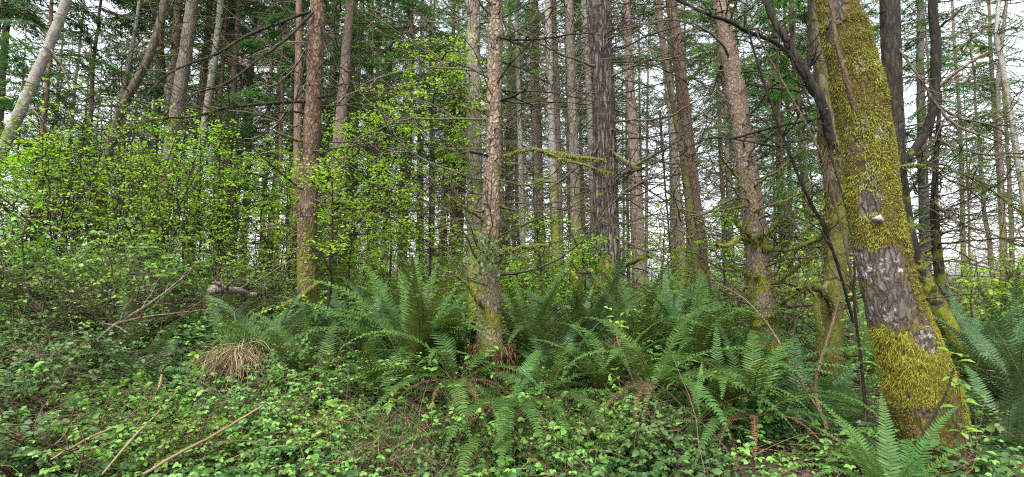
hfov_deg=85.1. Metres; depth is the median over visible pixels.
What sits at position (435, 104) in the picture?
conifer tree
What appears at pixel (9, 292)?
shrub
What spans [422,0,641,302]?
conifer tree
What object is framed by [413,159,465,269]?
hemlock tree
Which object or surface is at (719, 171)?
conifer tree
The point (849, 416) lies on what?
sword fern
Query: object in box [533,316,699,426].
sword fern
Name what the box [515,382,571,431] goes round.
bramble plant
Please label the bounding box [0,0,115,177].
hemlock tree
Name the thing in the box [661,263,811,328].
shrub
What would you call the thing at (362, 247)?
shrub
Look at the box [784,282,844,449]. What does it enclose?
bent cane
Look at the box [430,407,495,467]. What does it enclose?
bramble plant
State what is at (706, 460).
bramble plant
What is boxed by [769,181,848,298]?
shrub
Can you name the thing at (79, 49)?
conifer tree
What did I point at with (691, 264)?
shrub
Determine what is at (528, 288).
shrub
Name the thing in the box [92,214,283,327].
shrub
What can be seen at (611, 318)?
sword fern
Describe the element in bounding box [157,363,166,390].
straw stalk
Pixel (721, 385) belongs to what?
sword fern
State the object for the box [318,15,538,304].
leafy sapling
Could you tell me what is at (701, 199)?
hemlock tree
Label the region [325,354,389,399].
bramble plant
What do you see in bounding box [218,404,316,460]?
leafy sprig
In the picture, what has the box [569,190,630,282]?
shrub
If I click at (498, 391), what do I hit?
bramble plant
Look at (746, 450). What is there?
herb leaves
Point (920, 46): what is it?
conifer tree
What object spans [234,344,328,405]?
leafy sprig
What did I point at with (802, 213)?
shrub
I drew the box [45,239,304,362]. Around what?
shrub
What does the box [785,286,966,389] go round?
sword fern
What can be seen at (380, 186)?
hemlock tree
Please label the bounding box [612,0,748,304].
conifer tree
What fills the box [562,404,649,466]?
bramble plant
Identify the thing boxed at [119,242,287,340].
shrub
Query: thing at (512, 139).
conifer tree
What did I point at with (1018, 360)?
sword fern
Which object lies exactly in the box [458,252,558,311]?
shrub
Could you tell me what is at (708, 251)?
shrub
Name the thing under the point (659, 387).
leafy sprig
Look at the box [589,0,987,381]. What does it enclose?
conifer tree
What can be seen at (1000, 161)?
conifer tree
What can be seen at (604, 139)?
conifer tree
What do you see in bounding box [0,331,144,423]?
bramble plant
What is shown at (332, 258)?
hemlock tree
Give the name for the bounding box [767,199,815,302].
shrub
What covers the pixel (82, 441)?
straw stalk
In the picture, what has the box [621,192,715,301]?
leafy sapling
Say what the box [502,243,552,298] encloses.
shrub
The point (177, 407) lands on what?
bramble plant
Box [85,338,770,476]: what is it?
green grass
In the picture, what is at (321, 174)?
leafy sapling
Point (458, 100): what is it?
conifer tree
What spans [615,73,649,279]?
conifer tree
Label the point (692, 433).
sword fern
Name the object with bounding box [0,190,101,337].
shrub
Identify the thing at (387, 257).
shrub
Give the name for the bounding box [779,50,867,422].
bent cane
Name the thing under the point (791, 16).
conifer tree
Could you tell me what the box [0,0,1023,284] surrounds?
sky
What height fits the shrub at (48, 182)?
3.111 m
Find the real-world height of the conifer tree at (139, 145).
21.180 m
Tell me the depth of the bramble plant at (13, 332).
4.69 m
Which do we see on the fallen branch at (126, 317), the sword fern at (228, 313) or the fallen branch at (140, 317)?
the fallen branch at (140, 317)
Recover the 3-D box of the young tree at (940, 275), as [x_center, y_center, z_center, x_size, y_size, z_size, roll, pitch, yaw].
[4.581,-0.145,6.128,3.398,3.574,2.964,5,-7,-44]
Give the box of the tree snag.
[320,185,341,300]
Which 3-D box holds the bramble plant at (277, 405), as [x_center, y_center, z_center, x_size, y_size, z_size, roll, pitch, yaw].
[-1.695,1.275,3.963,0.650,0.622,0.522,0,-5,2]
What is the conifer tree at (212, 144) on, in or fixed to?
on the ground at (773, 466)
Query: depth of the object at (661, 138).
6.59 m
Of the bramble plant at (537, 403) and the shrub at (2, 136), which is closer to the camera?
the bramble plant at (537, 403)
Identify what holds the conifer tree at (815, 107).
on the ground at (773, 466)
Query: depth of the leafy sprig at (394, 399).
4.17 m
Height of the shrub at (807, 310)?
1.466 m
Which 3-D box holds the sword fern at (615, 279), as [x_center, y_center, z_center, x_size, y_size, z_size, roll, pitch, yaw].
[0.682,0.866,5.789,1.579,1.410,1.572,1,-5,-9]
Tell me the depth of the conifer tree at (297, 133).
11.16 m
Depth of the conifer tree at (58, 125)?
48.02 m
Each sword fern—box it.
[44,309,207,402]
[73,276,194,382]
[137,278,300,368]
[184,281,327,363]
[243,290,389,406]
[256,325,498,415]
[266,270,401,362]
[280,280,404,392]
[281,238,531,399]
[302,316,548,444]
[313,259,422,330]
[375,284,517,385]
[391,384,576,476]
[419,350,601,462]
[443,257,611,369]
[452,318,649,452]
[462,317,649,413]
[509,251,668,367]
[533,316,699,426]
[544,259,740,384]
[551,270,669,342]
[552,301,805,438]
[586,254,835,404]
[596,321,836,471]
[623,264,751,356]
[642,330,884,474]
[652,362,762,476]
[659,273,813,376]
[672,308,876,440]
[699,335,894,476]
[727,346,878,434]
[748,344,892,449]
[782,393,976,476]
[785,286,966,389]
[859,363,1023,476]
[925,288,1023,353]
[933,278,1023,408]
[943,286,1023,411]
[948,264,1023,356]
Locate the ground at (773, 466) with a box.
[1,284,1023,476]
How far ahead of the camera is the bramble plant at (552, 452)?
3.50 m
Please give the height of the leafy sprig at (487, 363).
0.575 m
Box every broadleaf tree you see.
[0,0,288,286]
[648,0,848,417]
[879,0,1023,385]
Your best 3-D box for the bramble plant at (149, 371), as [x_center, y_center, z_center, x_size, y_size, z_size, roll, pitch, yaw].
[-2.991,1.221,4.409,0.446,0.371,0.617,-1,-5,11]
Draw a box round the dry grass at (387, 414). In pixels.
[0,290,1007,476]
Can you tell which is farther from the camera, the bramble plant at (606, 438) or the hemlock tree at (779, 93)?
the hemlock tree at (779, 93)
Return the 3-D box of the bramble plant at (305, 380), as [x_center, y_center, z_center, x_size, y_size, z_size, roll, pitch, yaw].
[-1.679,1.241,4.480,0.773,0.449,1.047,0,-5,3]
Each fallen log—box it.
[206,279,256,298]
[281,282,319,307]
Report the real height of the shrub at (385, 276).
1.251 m
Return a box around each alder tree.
[0,0,83,168]
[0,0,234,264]
[53,0,290,281]
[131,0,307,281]
[880,0,1023,257]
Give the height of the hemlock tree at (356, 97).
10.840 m
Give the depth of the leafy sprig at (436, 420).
3.67 m
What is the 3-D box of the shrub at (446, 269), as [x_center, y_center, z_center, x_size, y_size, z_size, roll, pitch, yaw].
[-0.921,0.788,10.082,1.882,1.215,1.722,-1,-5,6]
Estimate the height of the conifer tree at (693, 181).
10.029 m
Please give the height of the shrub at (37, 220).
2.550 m
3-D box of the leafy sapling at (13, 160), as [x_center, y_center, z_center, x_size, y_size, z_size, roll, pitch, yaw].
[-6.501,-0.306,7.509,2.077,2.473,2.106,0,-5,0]
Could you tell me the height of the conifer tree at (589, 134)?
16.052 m
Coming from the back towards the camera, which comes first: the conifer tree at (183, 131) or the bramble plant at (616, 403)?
the conifer tree at (183, 131)
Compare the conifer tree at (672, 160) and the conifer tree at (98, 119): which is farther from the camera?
the conifer tree at (98, 119)
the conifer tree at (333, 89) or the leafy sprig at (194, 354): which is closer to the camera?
the leafy sprig at (194, 354)
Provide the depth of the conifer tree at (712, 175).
43.06 m
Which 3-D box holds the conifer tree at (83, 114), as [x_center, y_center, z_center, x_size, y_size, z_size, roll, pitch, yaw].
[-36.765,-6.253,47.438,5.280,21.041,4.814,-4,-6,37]
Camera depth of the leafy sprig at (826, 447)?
3.29 m
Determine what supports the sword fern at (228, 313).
on the ground at (773, 466)
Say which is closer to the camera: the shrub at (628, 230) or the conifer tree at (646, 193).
the shrub at (628, 230)
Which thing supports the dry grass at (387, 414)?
on the ground at (773, 466)
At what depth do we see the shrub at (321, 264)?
11.07 m
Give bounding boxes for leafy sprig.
[168,375,183,403]
[187,351,203,380]
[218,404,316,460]
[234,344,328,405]
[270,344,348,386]
[306,399,377,451]
[347,392,415,431]
[380,375,411,415]
[420,367,524,462]
[448,318,474,395]
[452,341,497,399]
[455,410,566,476]
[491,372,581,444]
[515,422,609,476]
[601,367,660,458]
[603,306,638,377]
[626,414,682,476]
[627,348,673,395]
[812,422,893,476]
[840,293,879,423]
[902,447,951,476]
[937,347,981,476]
[961,395,1000,472]
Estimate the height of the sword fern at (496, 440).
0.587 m
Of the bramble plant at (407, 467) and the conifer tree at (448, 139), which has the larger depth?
the conifer tree at (448, 139)
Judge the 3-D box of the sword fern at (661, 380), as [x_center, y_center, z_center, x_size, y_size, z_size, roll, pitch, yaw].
[1.168,0.882,4.036,1.734,0.836,1.545,0,-5,0]
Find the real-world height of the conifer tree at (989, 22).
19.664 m
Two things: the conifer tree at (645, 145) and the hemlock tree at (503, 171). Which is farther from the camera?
the conifer tree at (645, 145)
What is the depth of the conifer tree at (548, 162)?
44.12 m
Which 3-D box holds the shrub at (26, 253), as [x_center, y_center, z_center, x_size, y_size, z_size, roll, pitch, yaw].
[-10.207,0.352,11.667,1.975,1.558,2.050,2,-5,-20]
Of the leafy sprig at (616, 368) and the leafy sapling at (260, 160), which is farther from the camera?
the leafy sapling at (260, 160)
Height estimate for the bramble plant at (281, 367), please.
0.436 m
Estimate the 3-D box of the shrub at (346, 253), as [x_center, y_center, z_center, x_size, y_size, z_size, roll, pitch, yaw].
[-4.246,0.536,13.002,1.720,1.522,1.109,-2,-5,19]
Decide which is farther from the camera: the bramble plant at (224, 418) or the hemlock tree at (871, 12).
the hemlock tree at (871, 12)
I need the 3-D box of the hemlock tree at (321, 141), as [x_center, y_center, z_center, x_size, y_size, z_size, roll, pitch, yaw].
[-7.127,-2.591,19.891,3.925,9.084,3.435,0,-5,5]
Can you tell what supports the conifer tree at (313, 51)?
on the ground at (773, 466)
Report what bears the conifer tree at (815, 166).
on the ground at (773, 466)
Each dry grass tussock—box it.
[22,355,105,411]
[178,312,299,397]
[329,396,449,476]
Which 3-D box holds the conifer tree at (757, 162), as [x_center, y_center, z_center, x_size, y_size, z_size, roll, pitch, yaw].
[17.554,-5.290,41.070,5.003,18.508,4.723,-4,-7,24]
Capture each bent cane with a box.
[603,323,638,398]
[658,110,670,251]
[712,275,821,414]
[738,5,859,312]
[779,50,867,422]
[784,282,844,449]
[789,276,838,353]
[915,368,953,444]
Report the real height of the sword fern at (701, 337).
1.265 m
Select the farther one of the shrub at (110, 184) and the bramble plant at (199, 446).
the shrub at (110, 184)
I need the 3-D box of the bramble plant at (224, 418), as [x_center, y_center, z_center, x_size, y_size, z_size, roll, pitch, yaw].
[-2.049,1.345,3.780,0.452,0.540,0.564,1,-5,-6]
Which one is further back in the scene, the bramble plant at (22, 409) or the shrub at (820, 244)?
the shrub at (820, 244)
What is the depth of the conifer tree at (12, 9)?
12.16 m
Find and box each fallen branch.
[77,258,200,362]
[119,302,217,323]
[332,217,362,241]
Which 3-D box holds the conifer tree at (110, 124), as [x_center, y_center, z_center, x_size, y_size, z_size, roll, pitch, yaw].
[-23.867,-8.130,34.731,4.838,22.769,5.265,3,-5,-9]
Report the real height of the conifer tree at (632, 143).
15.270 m
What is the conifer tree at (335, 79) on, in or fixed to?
on the ground at (773, 466)
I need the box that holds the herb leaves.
[0,280,1023,476]
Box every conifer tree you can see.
[0,0,87,237]
[0,0,96,258]
[0,3,51,268]
[2,9,80,256]
[4,21,87,257]
[18,62,68,215]
[22,0,107,262]
[44,0,290,289]
[46,0,259,271]
[59,49,100,248]
[60,61,107,246]
[70,64,111,249]
[83,20,166,261]
[84,0,341,277]
[85,0,201,264]
[92,0,429,335]
[96,0,293,261]
[101,64,149,263]
[107,31,170,267]
[126,0,356,277]
[145,4,225,262]
[158,0,407,293]
[179,0,301,261]
[181,0,256,259]
[181,8,259,263]
[202,0,328,269]
[208,0,291,285]
[209,0,400,243]
[230,0,453,295]
[240,27,322,271]
[247,3,337,266]
[284,1,381,263]
[284,4,366,256]
[285,0,424,275]
[288,13,371,266]
[323,0,385,277]
[324,1,434,277]
[330,0,680,399]
[339,0,618,319]
[345,48,398,265]
[349,0,466,285]
[352,0,465,273]
[357,3,388,267]
[358,9,407,255]
[358,10,425,269]
[358,28,398,283]
[380,1,462,274]
[381,86,425,271]
[388,64,416,270]
[394,1,464,273]
[396,0,486,270]
[397,10,444,285]
[411,0,503,282]
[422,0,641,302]
[422,1,484,270]
[423,0,586,284]
[423,1,510,279]
[423,2,485,260]
[433,4,482,271]
[437,0,819,319]
[442,0,547,285]
[455,0,548,260]
[457,0,699,306]
[459,0,624,285]
[463,0,517,231]
[480,0,587,277]
[481,0,543,246]
[481,0,588,276]
[503,0,675,296]
[503,28,532,265]
[504,1,565,235]
[504,87,546,267]
[527,1,627,285]
[527,64,568,279]
[529,0,734,306]
[535,0,694,278]
[539,0,670,284]
[541,83,565,234]
[545,1,622,281]
[561,39,626,271]
[562,0,742,302]
[563,0,643,256]
[585,0,792,307]
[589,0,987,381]
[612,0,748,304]
[613,6,665,284]
[614,0,721,289]
[615,0,679,277]
[615,63,653,286]
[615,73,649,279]
[618,31,684,273]
[647,0,797,288]
[648,1,719,279]
[659,0,789,276]
[660,104,712,277]
[692,0,782,276]
[695,41,770,279]
[697,37,740,282]
[703,89,735,276]
[723,49,778,260]
[736,0,851,272]
[740,0,817,274]
[742,0,820,271]
[757,42,809,270]
[758,68,798,277]
[760,63,807,278]
[771,0,950,284]
[805,100,857,278]
[852,0,1023,273]
[873,0,1023,295]
[903,1,1023,286]
[942,70,998,281]
[947,0,1023,274]
[967,6,1023,283]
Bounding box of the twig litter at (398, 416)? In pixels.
[0,246,1023,476]
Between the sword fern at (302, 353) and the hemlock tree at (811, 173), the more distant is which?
the hemlock tree at (811, 173)
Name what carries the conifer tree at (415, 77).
on the ground at (773, 466)
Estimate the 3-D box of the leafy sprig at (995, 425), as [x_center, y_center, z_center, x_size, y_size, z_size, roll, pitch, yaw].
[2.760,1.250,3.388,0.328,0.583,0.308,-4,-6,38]
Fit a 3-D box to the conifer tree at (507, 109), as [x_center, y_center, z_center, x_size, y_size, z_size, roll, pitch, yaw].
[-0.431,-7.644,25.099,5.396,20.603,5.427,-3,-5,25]
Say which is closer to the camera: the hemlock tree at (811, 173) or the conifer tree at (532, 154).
the hemlock tree at (811, 173)
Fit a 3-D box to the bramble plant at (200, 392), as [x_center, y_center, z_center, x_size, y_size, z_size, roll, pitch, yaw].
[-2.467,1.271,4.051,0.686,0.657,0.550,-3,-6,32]
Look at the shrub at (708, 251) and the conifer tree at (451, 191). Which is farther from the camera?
the conifer tree at (451, 191)
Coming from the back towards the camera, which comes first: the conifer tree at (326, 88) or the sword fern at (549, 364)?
the conifer tree at (326, 88)
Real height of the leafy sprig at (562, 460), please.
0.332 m
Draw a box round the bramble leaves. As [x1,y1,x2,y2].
[0,282,1023,476]
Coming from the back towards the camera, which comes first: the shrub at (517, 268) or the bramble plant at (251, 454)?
the shrub at (517, 268)
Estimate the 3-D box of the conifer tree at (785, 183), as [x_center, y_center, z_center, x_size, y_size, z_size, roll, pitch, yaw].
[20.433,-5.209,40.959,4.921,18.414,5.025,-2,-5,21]
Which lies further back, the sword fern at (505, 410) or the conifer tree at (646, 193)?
the conifer tree at (646, 193)
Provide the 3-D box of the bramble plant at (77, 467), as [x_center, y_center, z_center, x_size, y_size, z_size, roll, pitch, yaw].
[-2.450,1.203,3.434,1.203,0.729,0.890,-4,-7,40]
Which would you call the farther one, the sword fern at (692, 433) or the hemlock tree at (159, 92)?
the hemlock tree at (159, 92)
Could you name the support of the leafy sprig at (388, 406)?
on the ground at (773, 466)
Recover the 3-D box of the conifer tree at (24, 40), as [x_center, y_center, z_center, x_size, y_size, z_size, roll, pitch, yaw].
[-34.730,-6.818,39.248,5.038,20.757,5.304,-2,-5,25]
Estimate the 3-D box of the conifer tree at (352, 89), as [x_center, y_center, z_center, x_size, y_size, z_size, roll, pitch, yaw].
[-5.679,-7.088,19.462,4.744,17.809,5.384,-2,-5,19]
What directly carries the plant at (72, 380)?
on the ground at (773, 466)
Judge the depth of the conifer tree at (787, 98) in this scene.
24.19 m
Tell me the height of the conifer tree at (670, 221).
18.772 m
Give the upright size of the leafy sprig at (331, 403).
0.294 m
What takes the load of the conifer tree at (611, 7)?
on the ground at (773, 466)
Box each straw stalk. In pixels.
[50,427,112,459]
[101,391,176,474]
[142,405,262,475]
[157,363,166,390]
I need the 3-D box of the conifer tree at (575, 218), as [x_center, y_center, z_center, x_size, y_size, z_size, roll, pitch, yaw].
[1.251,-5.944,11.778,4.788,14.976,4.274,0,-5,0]
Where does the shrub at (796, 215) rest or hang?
on the ground at (773, 466)
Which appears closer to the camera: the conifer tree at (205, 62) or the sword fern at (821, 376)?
the sword fern at (821, 376)
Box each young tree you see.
[741,0,854,322]
[767,91,1023,337]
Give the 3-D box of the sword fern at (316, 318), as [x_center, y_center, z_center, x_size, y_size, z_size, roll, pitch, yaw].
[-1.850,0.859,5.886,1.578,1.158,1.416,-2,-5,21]
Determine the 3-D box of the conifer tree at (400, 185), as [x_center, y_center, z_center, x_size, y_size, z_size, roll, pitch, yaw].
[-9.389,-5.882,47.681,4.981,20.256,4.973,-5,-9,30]
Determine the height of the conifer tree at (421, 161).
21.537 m
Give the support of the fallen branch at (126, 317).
on the twig litter at (398, 416)
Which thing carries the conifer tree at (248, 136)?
on the ground at (773, 466)
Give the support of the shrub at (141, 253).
on the ground at (773, 466)
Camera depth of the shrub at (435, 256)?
15.83 m
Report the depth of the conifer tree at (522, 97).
19.82 m
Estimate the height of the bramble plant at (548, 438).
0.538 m
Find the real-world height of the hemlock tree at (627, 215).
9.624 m
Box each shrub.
[0,68,129,295]
[0,88,302,299]
[0,96,166,315]
[0,99,239,302]
[0,111,34,265]
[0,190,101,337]
[0,216,95,343]
[0,222,177,344]
[0,230,177,348]
[1,229,66,273]
[2,244,223,351]
[19,107,233,316]
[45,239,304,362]
[64,210,201,328]
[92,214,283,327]
[101,89,281,300]
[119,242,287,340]
[156,151,376,315]
[190,238,291,317]
[196,246,328,322]
[202,239,245,270]
[236,252,269,290]
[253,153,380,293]
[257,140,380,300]
[263,189,346,272]
[274,246,366,285]
[278,256,373,303]
[317,241,363,281]
[320,189,389,281]
[320,241,386,306]
[340,192,376,281]
[347,179,408,291]
[356,250,428,287]
[359,190,423,294]
[361,248,423,299]
[369,213,440,276]
[388,202,434,283]
[401,252,438,286]
[403,256,467,314]
[410,247,508,303]
[413,200,465,286]
[413,225,462,288]
[420,262,467,291]
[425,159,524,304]
[450,201,503,290]
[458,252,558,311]
[500,246,550,297]
[502,234,591,302]
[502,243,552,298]
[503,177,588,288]
[506,260,590,319]
[511,238,621,309]
[543,259,591,312]
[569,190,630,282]
[583,206,632,287]
[587,243,731,317]
[624,212,671,289]
[633,256,721,309]
[646,210,691,284]
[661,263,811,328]
[681,254,783,306]
[685,219,718,281]
[686,230,716,286]
[711,258,780,316]
[729,258,859,344]
[747,256,822,321]
[765,167,852,275]
[765,173,822,300]
[767,180,819,295]
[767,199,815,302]
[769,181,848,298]
[780,255,822,314]
[792,198,852,283]
[792,252,860,309]
[856,252,1023,337]
[858,214,1023,334]
[918,240,1023,333]
[924,220,1023,320]
[944,253,990,311]
[960,245,1023,328]
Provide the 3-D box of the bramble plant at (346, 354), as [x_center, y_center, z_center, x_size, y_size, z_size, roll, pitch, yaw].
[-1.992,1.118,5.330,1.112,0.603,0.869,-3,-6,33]
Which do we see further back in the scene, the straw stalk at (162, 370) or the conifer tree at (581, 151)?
the conifer tree at (581, 151)
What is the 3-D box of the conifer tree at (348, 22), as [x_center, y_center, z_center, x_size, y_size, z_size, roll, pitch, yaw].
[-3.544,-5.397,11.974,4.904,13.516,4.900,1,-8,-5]
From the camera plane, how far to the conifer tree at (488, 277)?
4.85 m
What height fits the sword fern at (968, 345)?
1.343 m
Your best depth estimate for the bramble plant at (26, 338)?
5.00 m
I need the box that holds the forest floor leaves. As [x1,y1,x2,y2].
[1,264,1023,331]
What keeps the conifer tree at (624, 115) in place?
on the ground at (773, 466)
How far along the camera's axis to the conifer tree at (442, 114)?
40.02 m
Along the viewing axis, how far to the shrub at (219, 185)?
7.76 m
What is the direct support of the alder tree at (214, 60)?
on the ground at (773, 466)
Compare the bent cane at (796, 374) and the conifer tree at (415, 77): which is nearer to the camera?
the bent cane at (796, 374)
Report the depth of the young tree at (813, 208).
4.35 m
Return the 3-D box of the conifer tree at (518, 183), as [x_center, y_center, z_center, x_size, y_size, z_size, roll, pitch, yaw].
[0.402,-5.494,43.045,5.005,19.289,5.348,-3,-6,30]
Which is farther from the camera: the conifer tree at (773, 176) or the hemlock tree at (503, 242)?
the conifer tree at (773, 176)
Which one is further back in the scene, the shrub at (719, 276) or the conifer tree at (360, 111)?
the conifer tree at (360, 111)
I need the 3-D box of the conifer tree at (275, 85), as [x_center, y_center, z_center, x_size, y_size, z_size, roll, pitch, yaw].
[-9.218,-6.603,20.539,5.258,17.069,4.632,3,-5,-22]
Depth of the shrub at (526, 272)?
13.23 m
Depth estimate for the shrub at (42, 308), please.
5.14 m
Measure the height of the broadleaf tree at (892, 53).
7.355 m
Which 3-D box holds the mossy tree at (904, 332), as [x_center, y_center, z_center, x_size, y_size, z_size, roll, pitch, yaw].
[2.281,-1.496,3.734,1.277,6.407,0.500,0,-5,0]
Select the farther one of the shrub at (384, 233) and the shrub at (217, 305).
the shrub at (384, 233)
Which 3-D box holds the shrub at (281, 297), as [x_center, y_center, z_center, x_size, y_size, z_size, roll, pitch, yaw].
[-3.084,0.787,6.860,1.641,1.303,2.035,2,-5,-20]
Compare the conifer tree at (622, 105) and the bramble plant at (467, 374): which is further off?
the conifer tree at (622, 105)
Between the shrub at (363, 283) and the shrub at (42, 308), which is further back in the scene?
the shrub at (363, 283)
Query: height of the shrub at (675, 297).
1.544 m
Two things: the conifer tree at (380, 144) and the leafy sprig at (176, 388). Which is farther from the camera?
the conifer tree at (380, 144)
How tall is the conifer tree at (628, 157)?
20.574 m
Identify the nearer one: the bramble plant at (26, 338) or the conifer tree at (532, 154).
the bramble plant at (26, 338)
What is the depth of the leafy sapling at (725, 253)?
7.99 m
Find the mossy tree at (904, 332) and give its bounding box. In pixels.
[813,0,981,476]
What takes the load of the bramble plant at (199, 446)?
on the ground at (773, 466)
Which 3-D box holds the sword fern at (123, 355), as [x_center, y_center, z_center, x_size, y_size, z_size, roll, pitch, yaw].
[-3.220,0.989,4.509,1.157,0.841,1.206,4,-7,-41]
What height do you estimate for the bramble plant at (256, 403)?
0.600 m
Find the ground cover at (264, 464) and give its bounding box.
[0,275,1023,476]
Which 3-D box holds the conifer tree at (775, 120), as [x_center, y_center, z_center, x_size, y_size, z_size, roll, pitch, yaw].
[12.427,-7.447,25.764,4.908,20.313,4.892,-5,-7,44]
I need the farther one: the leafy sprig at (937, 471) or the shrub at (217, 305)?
the shrub at (217, 305)
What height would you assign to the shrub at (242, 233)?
2.168 m
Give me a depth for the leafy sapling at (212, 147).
8.01 m
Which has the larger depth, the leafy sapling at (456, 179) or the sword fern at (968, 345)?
the leafy sapling at (456, 179)
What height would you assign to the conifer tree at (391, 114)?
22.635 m
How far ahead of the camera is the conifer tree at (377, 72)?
18.41 m
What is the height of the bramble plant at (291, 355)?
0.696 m
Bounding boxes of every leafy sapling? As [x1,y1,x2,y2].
[0,130,120,287]
[54,110,174,263]
[109,103,279,297]
[112,110,213,254]
[176,127,327,295]
[259,150,388,338]
[260,102,424,314]
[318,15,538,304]
[321,76,458,301]
[435,66,486,290]
[499,172,586,304]
[544,221,638,313]
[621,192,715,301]
[674,198,748,317]
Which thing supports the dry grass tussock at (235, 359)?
on the ground at (773, 466)
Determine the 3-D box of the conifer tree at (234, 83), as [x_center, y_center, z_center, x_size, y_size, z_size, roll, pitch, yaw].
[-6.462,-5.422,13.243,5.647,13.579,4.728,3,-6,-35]
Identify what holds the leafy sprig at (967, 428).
on the ground at (773, 466)
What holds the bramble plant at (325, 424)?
on the ground at (773, 466)
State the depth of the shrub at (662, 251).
14.75 m
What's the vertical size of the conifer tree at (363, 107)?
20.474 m
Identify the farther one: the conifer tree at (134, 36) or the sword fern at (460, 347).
the conifer tree at (134, 36)
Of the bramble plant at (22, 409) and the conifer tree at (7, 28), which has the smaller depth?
the bramble plant at (22, 409)
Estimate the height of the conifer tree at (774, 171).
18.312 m
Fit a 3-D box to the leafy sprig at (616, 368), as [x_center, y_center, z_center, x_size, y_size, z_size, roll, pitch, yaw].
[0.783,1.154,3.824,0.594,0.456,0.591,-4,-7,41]
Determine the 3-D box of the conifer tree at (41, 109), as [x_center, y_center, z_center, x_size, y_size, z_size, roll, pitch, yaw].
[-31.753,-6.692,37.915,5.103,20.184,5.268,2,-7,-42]
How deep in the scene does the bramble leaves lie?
3.46 m
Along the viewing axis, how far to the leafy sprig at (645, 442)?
3.42 m
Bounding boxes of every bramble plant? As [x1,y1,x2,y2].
[0,303,92,369]
[0,309,187,394]
[0,312,50,379]
[0,320,146,386]
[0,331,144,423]
[0,363,110,459]
[0,376,222,476]
[0,406,50,457]
[3,361,119,437]
[6,372,188,476]
[26,380,135,475]
[37,374,252,458]
[44,400,235,476]
[46,366,167,429]
[92,398,294,476]
[103,368,173,413]
[103,404,146,451]
[134,363,221,442]
[176,394,246,460]
[206,329,349,401]
[214,369,351,434]
[224,370,322,445]
[238,417,285,467]
[243,363,344,427]
[257,381,371,459]
[262,324,360,374]
[270,362,318,418]
[275,337,332,369]
[299,410,345,454]
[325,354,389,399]
[325,415,419,476]
[354,396,490,476]
[401,384,469,430]
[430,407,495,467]
[454,358,506,388]
[467,368,525,413]
[473,390,569,475]
[475,416,575,475]
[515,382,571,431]
[528,353,572,393]
[557,387,632,445]
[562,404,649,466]
[585,374,649,435]
[588,386,718,470]
[608,345,653,391]
[640,424,775,476]
[780,417,879,476]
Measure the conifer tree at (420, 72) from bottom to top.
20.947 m
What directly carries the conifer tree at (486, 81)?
on the ground at (773, 466)
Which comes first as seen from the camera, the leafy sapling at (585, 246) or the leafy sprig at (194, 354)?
the leafy sprig at (194, 354)
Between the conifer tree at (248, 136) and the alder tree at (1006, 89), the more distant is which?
the conifer tree at (248, 136)
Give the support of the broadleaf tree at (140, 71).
on the ground at (773, 466)
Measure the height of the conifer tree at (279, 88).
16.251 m
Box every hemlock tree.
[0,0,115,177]
[0,0,152,277]
[0,0,181,254]
[45,0,242,248]
[128,0,302,280]
[192,0,354,281]
[251,46,357,253]
[292,138,367,302]
[302,0,439,286]
[341,64,427,264]
[360,107,413,240]
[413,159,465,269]
[423,165,466,274]
[467,211,517,271]
[499,138,527,269]
[517,179,549,279]
[548,85,647,253]
[645,1,803,292]
[661,155,722,276]
[707,0,823,287]
[733,0,823,275]
[789,101,851,265]
[812,0,953,232]
[901,0,1022,265]
[916,0,1023,295]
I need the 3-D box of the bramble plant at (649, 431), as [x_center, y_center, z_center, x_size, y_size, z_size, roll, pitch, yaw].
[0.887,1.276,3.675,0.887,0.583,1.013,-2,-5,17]
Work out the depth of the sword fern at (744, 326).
5.51 m
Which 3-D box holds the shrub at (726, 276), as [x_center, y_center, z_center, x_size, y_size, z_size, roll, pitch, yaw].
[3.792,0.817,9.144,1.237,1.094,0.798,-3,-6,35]
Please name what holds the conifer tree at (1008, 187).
on the ground at (773, 466)
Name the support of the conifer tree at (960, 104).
on the ground at (773, 466)
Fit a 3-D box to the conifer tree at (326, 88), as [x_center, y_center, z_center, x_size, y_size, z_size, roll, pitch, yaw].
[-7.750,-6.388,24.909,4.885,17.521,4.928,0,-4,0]
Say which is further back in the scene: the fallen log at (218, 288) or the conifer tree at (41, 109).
the conifer tree at (41, 109)
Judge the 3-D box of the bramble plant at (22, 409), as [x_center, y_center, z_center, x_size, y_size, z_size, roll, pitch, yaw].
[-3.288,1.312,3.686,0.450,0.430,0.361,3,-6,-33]
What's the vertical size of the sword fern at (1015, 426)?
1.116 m
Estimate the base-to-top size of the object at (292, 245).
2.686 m
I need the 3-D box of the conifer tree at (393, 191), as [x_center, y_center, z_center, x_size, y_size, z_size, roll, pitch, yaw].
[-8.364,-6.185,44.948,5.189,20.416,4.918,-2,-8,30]
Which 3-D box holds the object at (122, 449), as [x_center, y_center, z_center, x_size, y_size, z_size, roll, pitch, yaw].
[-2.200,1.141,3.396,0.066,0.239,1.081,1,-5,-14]

